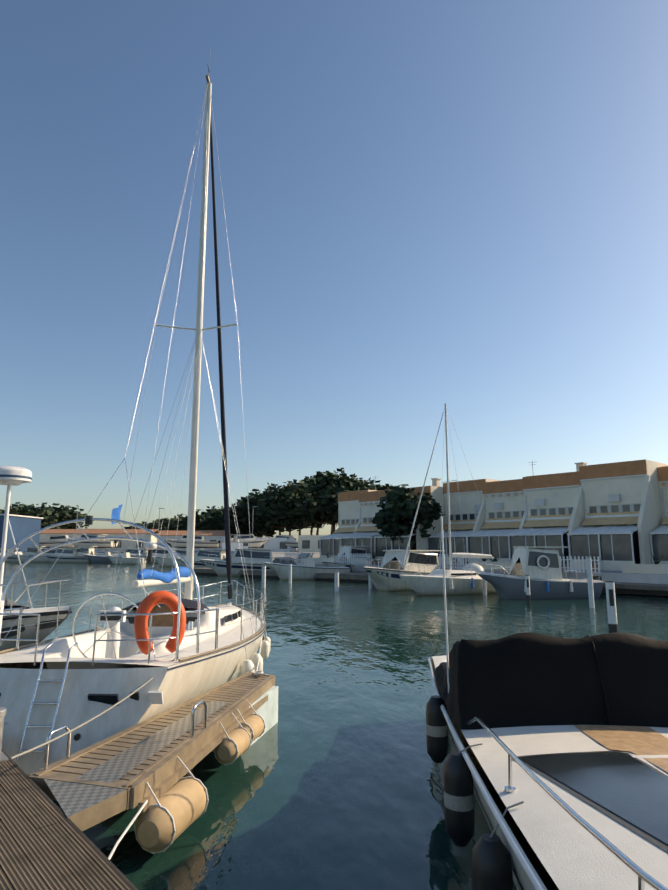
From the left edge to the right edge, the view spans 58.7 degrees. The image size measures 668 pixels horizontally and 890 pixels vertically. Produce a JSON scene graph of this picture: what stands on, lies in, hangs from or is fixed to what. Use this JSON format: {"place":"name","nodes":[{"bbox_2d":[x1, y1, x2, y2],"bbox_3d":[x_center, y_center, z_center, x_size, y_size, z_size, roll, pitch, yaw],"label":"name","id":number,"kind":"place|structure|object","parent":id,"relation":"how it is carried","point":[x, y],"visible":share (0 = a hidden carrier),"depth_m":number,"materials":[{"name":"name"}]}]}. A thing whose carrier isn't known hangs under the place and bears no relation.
{"place":"outdoors","nodes":[
{"label":"outdoors","id":0,"kind":"place"},
{"bbox_2d":[0,0,667,541],"label":"sky","id":1,"kind":"structure","parent":0,"point":[428,205],"materials":[{"name":"blue"}]},
{"bbox_2d":[2,562,667,889],"bbox_3d":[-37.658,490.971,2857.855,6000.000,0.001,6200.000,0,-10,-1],"label":"water","id":2,"kind":"structure","parent":0,"point":[332,778],"depth_m":7.45,"materials":[{"name":"teal liquid"}]},
{"bbox_2d":[0,550,22,561],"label":"boat","id":3,"kind":"object","parent":2,"relation":"on","point":[11,558],"visible":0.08,"depth_m":93.63,"materials":[{"name":"white plastic"}]},
{"bbox_2d":[12,546,45,561],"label":"boat","id":4,"kind":"object","parent":2,"relation":"in","point":[33,550],"visible":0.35,"depth_m":93.05,"materials":[{"name":"white plastic"}]},
{"bbox_2d":[0,553,71,653],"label":"neighbour boat","id":5,"kind":"object","parent":2,"relation":"on","point":[49,614],"visible":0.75,"depth_m":9.49,"materials":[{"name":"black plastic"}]},
{"bbox_2d":[0,466,32,607],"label":"radar mast","id":6,"kind":"object","parent":5,"relation":"attached to","point":[10,476],"visible":0.9,"depth_m":10.24,"materials":[{"name":"white metal"}]},
{"bbox_2d":[24,548,56,561],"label":"boat","id":7,"kind":"object","parent":2,"relation":"on","point":[42,557],"visible":0.27,"depth_m":92.71,"materials":[{"name":"white plastic"}]},
{"bbox_2d":[46,548,90,562],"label":"boat","id":8,"kind":"object","parent":2,"relation":"in","point":[65,554],"visible":0.67,"depth_m":91.67,"materials":[{"name":"white plastic"}]},
{"bbox_2d":[0,707,137,889],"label":"dock","id":9,"kind":"object","parent":2,"relation":"in","point":[46,843],"visible":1,"depth_m":3.67,"materials":[{"name":"brown wood"}]},
{"bbox_2d":[68,546,98,562],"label":"boat","id":10,"kind":"object","parent":2,"relation":"on","point":[81,552],"visible":0.27,"depth_m":92.19,"materials":[{"name":"white plastic"}]},
{"bbox_2d":[84,550,111,562],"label":"boat","id":11,"kind":"object","parent":2,"relation":"in","point":[98,559],"visible":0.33,"depth_m":90.90,"materials":[{"name":"grey"}]},
{"bbox_2d":[106,550,147,563],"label":"boat","id":12,"kind":"object","parent":2,"relation":"in","point":[127,559],"visible":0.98,"depth_m":82.20,"materials":[{"name":"white plastic"}]},
{"bbox_2d":[111,548,147,555],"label":"boat","id":13,"kind":"object","parent":2,"relation":"in","point":[137,552],"visible":0.33,"depth_m":90.19,"materials":[{"name":"white plastic"}]},
{"bbox_2d":[0,50,270,774],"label":"sailboat","id":14,"kind":"object","parent":2,"relation":"on","point":[72,680],"visible":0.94,"depth_m":7.52,"materials":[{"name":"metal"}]},
{"bbox_2d":[4,622,263,759],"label":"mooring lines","id":15,"kind":"object","parent":14,"relation":"attached to","point":[69,731],"visible":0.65,"depth_m":5.43,"materials":[{"name":"white fabric"}]},
{"bbox_2d":[28,671,277,859],"bbox_3d":[-1.604,3.148,6.207,1.331,1.033,5.241,-2,-10,10],"label":"finger pontoon","id":16,"kind":"object","parent":2,"relation":"on","point":[145,766],"visible":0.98,"depth_m":5.21,"materials":[{"name":"wood"},{"name":"metal tread plate"},{"name":"steel"}]},
{"bbox_2d":[129,548,176,562],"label":"boat","id":17,"kind":"object","parent":2,"relation":"on","point":[159,551],"visible":0.29,"depth_m":89.05,"materials":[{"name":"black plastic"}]},
{"bbox_2d":[152,548,194,566],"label":"boat","id":18,"kind":"object","parent":2,"relation":"on","point":[167,561],"visible":0.35,"depth_m":72.21,"materials":[{"name":"white plastic"}]},
{"bbox_2d":[176,549,231,567],"bbox_3d":[-12.494,11.862,60.657,7.482,2.527,2.684,-1,-10,4],"label":"cruiser","id":19,"kind":"object","parent":2,"relation":"in","point":[201,554],"visible":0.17,"depth_m":59.82,"materials":[{"name":"white plastic"}]},
{"bbox_2d":[200,548,299,575],"bbox_3d":[-6.981,10.149,50.938,8.981,2.630,3.087,2,-10,-11],"label":"cruiser","id":20,"kind":"object","parent":2,"relation":"in","point":[259,559],"visible":0.58,"depth_m":49.83,"materials":[{"name":"white plastic"}]},
{"bbox_2d":[194,568,368,581],"bbox_3d":[-4.405,10.421,47.841,21.422,0.545,2.000,-8,-13,39],"label":"pontoon","id":21,"kind":"object","parent":2,"relation":"on","point":[358,577],"visible":0.29,"depth_m":43.96,"materials":[{"name":"grey wood"}]},
{"bbox_2d":[264,553,351,579],"bbox_3d":[-1.938,9.343,45.095,6.982,2.250,2.483,4,-10,-20],"label":"open boat","id":22,"kind":"object","parent":2,"relation":"on","point":[306,569],"visible":0.81,"depth_m":43.98,"materials":[{"name":"white plastic"}]},
{"bbox_2d":[322,546,382,570],"bbox_3d":[1.650,9.760,49.185,6.482,2.806,2.383,7,-12,-35],"label":"boat","id":23,"kind":"object","parent":2,"relation":"in","point":[352,549],"visible":0.44,"depth_m":48.41,"materials":[{"name":"white plastic"}]},
{"bbox_2d":[364,549,459,590],"bbox_3d":[4.535,7.439,34.931,7.882,2.578,2.785,9,-13,-42],"label":"white cruiser","id":24,"kind":"object","parent":2,"relation":"in","point":[385,576],"visible":0.69,"depth_m":33.64,"materials":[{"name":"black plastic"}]},
{"bbox_2d":[262,557,617,632],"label":"mooring posts","id":25,"kind":"object","parent":2,"relation":"in","point":[611,608],"visible":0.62,"depth_m":24.12,"materials":[{"name":"white plastic"}]},
{"bbox_2d":[405,572,616,591],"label":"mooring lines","id":26,"kind":"object","parent":25,"relation":"on","point":[547,585],"visible":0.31,"depth_m":27.86,"materials":[{"name":"white fabric"}]},
{"bbox_2d":[399,403,508,594],"bbox_3d":[6.648,2.955,32.073,7.470,10.554,2.506,5,-11,-25],"label":"sailboat","id":27,"kind":"object","parent":2,"relation":"on","point":[431,583],"visible":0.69,"depth_m":30.45,"materials":[{"name":"white plastic"}]},
{"bbox_2d":[476,546,603,598],"bbox_3d":[10.038,6.348,29.074,6.382,2.756,2.433,1,-10,-8],"label":"motorboat","id":28,"kind":"object","parent":2,"relation":"in","point":[540,566],"visible":0.92,"depth_m":28.20,"materials":[{"name":"grey"}]},
{"bbox_2d":[426,516,667,889],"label":"sport boat","id":29,"kind":"object","parent":2,"relation":"on","point":[567,739],"visible":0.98,"depth_m":4.36,"materials":[{"name":"white plastic"}]},
{"bbox_2d":[20,548,667,595],"bbox_3d":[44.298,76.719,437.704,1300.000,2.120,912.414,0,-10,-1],"label":"quay","id":30,"kind":"structure","parent":0,"point":[642,584],"depth_m":32.06,"materials":[{"name":"concrete"}]},
{"bbox_2d":[0,514,42,550],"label":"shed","id":31,"kind":"object","parent":30,"relation":"on","point":[22,526],"visible":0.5,"depth_m":115.39,"materials":[{"name":"paint"}]},
{"bbox_2d":[0,502,61,528],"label":"tree","id":32,"kind":"object","parent":30,"relation":"on","point":[31,510],"visible":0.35,"depth_m":164.45,"materials":[{"name":"green plant"}]},
{"bbox_2d":[21,502,88,528],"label":"tree","id":33,"kind":"object","parent":30,"relation":"on","point":[65,513],"visible":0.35,"depth_m":174.52,"materials":[{"name":"green plant"}]},
{"bbox_2d":[125,518,164,528],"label":"tree","id":34,"kind":"object","parent":30,"relation":"on","point":[142,524],"depth_m":179.88,"materials":[{"name":"green plant"}]},
{"bbox_2d":[75,506,256,547],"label":"lamp posts","id":35,"kind":"object","parent":30,"relation":"on","point":[159,519],"visible":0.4,"depth_m":123.66,"materials":[{"name":"metal"}]},
{"bbox_2d":[145,514,203,530],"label":"tree","id":36,"kind":"object","parent":30,"relation":"on","point":[172,523],"visible":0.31,"depth_m":163.15,"materials":[{"name":"green plant"}]},
{"bbox_2d":[39,529,325,551],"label":"yard buildings","id":37,"kind":"structure","parent":30,"relation":"on","point":[308,543],"depth_m":137.05,"materials":[{"name":"paint"}]},
{"bbox_2d":[182,506,254,537],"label":"tree","id":38,"kind":"object","parent":30,"relation":"on","point":[212,518],"visible":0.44,"depth_m":160.69,"materials":[{"name":"green plant"}]},
{"bbox_2d":[222,543,247,550],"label":"van","id":39,"kind":"object","parent":30,"relation":"on","point":[236,545],"visible":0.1,"depth_m":109.28,"materials":[{"name":"white paint"}]},
{"bbox_2d":[222,499,290,537],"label":"tree","id":40,"kind":"object","parent":30,"relation":"on","point":[263,530],"visible":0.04,"depth_m":162.12,"materials":[{"name":"green plant"}]},
{"bbox_2d":[242,531,275,537],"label":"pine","id":41,"kind":"object","parent":30,"relation":"on","point":[271,533],"visible":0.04,"depth_m":187.73,"materials":[{"name":"green plant"}]},
{"bbox_2d":[234,483,307,534],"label":"tree","id":42,"kind":"object","parent":30,"relation":"on","point":[242,507],"visible":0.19,"depth_m":156.30,"materials":[{"name":"green plant"}]},
{"bbox_2d":[252,479,333,534],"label":"tree","id":43,"kind":"object","parent":30,"relation":"on","point":[291,505],"visible":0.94,"depth_m":143.03,"materials":[{"name":"green plant"}]},
{"bbox_2d":[269,523,321,534],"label":"tree","id":44,"kind":"object","parent":30,"relation":"on","point":[301,528],"depth_m":186.92,"materials":[{"name":"green plant"}]},
{"bbox_2d":[287,474,333,534],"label":"tree","id":45,"kind":"object","parent":30,"relation":"on","point":[317,531],"visible":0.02,"depth_m":163.04,"materials":[{"name":"green plant"}]},
{"bbox_2d":[294,468,367,531],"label":"tree","id":46,"kind":"object","parent":30,"relation":"on","point":[335,480],"visible":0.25,"depth_m":151.30,"materials":[{"name":"green plant"}]},
{"bbox_2d":[319,473,384,526],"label":"tree","id":47,"kind":"object","parent":30,"relation":"on","point":[328,493],"visible":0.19,"depth_m":144.08,"materials":[{"name":"green plant"}]},
{"bbox_2d":[332,478,392,521],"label":"tree","id":48,"kind":"object","parent":30,"relation":"on","point":[371,486],"visible":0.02,"depth_m":137.31,"materials":[{"name":"green plant"}]},
{"bbox_2d":[372,484,444,548],"bbox_3d":[6.076,6.578,49.473,5.932,6.586,5.985,0,-10,-1],"label":"round tree","id":49,"kind":"object","parent":30,"relation":"on","point":[399,504],"visible":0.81,"depth_m":48.41,"materials":[{"name":"green plant"}]},
{"bbox_2d":[285,459,667,573],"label":"marina houses","id":50,"kind":"structure","parent":30,"relation":"on","point":[610,516],"depth_m":41.24,"materials":[{"name":"paint"}]},
{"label":"yard cradle","id":51,"kind":"object","parent":30,"relation":"on","visible":0},
{"bbox_2d":[68,534,117,548],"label":"yard boat","id":52,"kind":"object","parent":51,"relation":"on","point":[103,543],"visible":0.79,"depth_m":114.55,"materials":[{"name":"white plastic"}]},
{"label":"yard cradle","id":53,"kind":"object","parent":30,"relation":"on","visible":0},
{"bbox_2d":[165,535,219,547],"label":"yard boat","id":54,"kind":"object","parent":53,"relation":"on","point":[199,542],"visible":0.71,"depth_m":121.75,"materials":[{"name":"white plastic"}]},
{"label":"yard cradle","id":55,"kind":"object","parent":30,"relation":"on","visible":0},
{"bbox_2d":[218,534,268,547],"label":"yard boat","id":56,"kind":"object","parent":55,"relation":"on","point":[255,543],"visible":0.83,"depth_m":119.29,"materials":[{"name":"white plastic"}]},
{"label":"yard cradle","id":57,"kind":"object","parent":30,"relation":"on","visible":0},
{"bbox_2d":[266,535,297,547],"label":"yard boat","id":58,"kind":"object","parent":57,"relation":"on","point":[288,543],"visible":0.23,"depth_m":124.56,"materials":[{"name":"white plastic"}]},
{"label":"yard cradle","id":59,"kind":"object","parent":30,"relation":"on","visible":0},
{"bbox_2d":[39,535,78,547],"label":"yard boat","id":60,"kind":"object","parent":59,"relation":"on","point":[54,540],"visible":0.54,"depth_m":126.40,"materials":[{"name":"white plastic"}]}
]}

